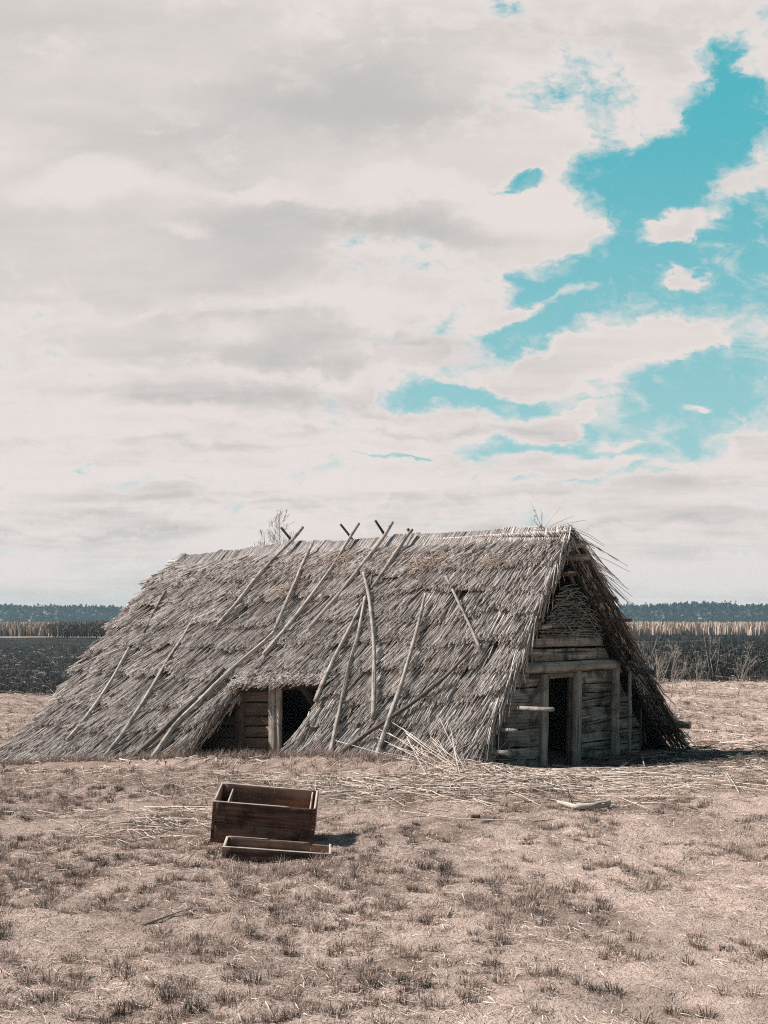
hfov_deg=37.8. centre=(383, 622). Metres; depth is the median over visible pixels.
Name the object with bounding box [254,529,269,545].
bare tree
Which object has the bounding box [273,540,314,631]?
roof pole
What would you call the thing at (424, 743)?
reed stalk
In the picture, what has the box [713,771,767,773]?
reed stalk
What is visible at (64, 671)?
bare shrub
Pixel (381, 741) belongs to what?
roof pole
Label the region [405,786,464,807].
reed stalk
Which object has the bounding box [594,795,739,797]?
reed stalk
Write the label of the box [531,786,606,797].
reed stalk
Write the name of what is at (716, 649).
bare shrub
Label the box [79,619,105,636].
marsh bush
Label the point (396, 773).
reed stalk
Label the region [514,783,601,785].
reed stalk
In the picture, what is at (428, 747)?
reed stalk
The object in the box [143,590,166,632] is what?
roof pole
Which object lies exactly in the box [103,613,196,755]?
roof pole
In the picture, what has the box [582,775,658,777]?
reed stalk
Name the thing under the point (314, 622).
roof pole
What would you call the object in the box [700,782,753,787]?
reed stalk
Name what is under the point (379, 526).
roof pole
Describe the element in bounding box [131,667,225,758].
roof pole
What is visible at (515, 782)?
reed stalk
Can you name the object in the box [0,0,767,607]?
sky
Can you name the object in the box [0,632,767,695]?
charred stubble
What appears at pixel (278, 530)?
bare tree
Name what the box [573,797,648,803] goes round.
reed stalk
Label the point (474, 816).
wood block
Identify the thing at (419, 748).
reed stalk
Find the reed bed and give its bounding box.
[0,620,767,636]
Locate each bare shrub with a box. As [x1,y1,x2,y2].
[59,665,68,679]
[633,630,663,659]
[643,648,677,687]
[667,639,690,707]
[683,650,708,693]
[696,621,735,675]
[733,641,759,696]
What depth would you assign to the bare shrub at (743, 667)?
32.00 m
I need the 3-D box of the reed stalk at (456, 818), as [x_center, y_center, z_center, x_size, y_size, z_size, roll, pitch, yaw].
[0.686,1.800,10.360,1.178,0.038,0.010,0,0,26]
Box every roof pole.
[66,647,129,740]
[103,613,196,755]
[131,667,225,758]
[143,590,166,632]
[151,630,275,757]
[216,526,303,625]
[262,522,359,655]
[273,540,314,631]
[280,527,293,541]
[307,521,393,629]
[313,602,362,702]
[328,596,366,752]
[336,645,474,756]
[340,524,352,539]
[362,572,376,719]
[362,574,372,601]
[372,528,412,586]
[374,520,384,533]
[375,593,426,757]
[444,575,481,650]
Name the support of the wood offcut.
on the ground at (674, 981)
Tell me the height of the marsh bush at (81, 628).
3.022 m
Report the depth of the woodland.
847.79 m
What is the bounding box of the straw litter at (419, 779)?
[0,713,767,860]
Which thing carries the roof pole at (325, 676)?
on the thatched hut
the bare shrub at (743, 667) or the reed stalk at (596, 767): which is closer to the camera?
the reed stalk at (596, 767)
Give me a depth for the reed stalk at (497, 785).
12.10 m
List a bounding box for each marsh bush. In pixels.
[43,620,85,636]
[58,620,100,636]
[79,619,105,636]
[90,618,112,636]
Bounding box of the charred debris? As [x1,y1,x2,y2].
[512,744,767,769]
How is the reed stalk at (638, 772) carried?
on the ground at (674, 981)
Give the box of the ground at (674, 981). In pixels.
[0,635,767,1023]
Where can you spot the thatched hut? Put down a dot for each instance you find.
(559, 659)
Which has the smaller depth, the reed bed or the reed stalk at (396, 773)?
the reed stalk at (396, 773)
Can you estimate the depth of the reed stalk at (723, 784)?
11.48 m
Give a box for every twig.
[86,820,160,826]
[143,906,192,924]
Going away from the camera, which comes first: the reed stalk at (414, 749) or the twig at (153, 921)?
the twig at (153, 921)
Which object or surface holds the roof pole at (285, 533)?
attached to the thatched hut
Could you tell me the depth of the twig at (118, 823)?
10.13 m
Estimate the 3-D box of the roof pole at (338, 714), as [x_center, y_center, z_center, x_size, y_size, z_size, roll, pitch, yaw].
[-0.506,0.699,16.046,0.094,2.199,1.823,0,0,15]
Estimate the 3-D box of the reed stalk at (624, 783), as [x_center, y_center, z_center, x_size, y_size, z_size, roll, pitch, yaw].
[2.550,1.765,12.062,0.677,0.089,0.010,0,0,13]
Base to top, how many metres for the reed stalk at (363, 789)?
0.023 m
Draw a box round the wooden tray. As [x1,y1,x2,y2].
[221,836,331,861]
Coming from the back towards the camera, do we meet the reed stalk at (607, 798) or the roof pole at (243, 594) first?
the roof pole at (243, 594)
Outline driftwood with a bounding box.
[557,800,614,809]
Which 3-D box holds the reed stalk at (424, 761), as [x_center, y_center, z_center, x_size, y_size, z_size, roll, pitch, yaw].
[0.533,1.728,13.999,0.008,0.177,1.700,0,0,-26]
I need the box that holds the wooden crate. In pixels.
[210,782,318,843]
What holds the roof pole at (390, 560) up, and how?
on the thatched hut
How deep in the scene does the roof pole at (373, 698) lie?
15.95 m
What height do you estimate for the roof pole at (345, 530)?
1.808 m
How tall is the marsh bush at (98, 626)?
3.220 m
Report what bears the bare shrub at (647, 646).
on the ground at (674, 981)
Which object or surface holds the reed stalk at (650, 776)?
on the ground at (674, 981)
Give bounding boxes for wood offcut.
[481,817,494,822]
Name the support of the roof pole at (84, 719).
on the thatched hut
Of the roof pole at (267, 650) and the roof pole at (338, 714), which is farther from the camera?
the roof pole at (267, 650)
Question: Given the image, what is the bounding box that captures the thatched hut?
[0,501,692,767]
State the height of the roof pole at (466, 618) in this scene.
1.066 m
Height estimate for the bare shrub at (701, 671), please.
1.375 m
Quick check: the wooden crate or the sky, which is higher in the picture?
the sky
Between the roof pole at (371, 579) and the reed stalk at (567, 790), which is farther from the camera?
the roof pole at (371, 579)
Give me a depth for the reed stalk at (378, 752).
14.70 m
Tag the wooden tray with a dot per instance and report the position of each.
(251, 848)
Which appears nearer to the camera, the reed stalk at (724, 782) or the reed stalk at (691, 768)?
the reed stalk at (724, 782)
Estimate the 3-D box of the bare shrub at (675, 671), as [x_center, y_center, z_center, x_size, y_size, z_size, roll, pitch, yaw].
[6.838,1.247,25.817,0.586,1.780,0.990,0,0,41]
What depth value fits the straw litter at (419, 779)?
12.43 m
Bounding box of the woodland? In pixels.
[0,600,767,622]
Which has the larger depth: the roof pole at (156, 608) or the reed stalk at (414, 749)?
the roof pole at (156, 608)
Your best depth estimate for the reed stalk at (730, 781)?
11.95 m
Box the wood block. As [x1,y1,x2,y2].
[470,814,479,819]
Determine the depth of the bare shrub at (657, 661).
35.71 m
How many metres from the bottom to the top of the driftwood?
0.085 m
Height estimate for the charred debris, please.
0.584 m
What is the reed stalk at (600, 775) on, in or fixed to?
on the ground at (674, 981)
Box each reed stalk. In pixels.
[144,806,211,807]
[322,784,429,791]
[338,741,436,765]
[370,769,432,775]
[377,737,441,764]
[379,729,459,764]
[388,732,449,768]
[394,723,454,760]
[396,747,454,773]
[400,810,518,820]
[402,728,461,769]
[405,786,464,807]
[458,785,560,794]
[479,778,559,793]
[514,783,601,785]
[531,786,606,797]
[537,774,649,775]
[568,785,682,789]
[570,767,621,768]
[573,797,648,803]
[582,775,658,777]
[590,783,652,788]
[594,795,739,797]
[600,776,695,780]
[603,771,676,774]
[668,784,766,790]
[669,768,709,776]
[691,776,767,785]
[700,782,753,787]
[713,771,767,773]
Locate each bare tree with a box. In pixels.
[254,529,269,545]
[267,509,295,543]
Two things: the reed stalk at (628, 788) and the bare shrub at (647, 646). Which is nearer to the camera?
the reed stalk at (628, 788)
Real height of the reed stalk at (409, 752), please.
0.252 m
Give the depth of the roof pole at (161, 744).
17.08 m
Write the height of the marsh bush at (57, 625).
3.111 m
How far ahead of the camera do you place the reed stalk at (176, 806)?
11.38 m
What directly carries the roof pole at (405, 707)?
on the thatched hut

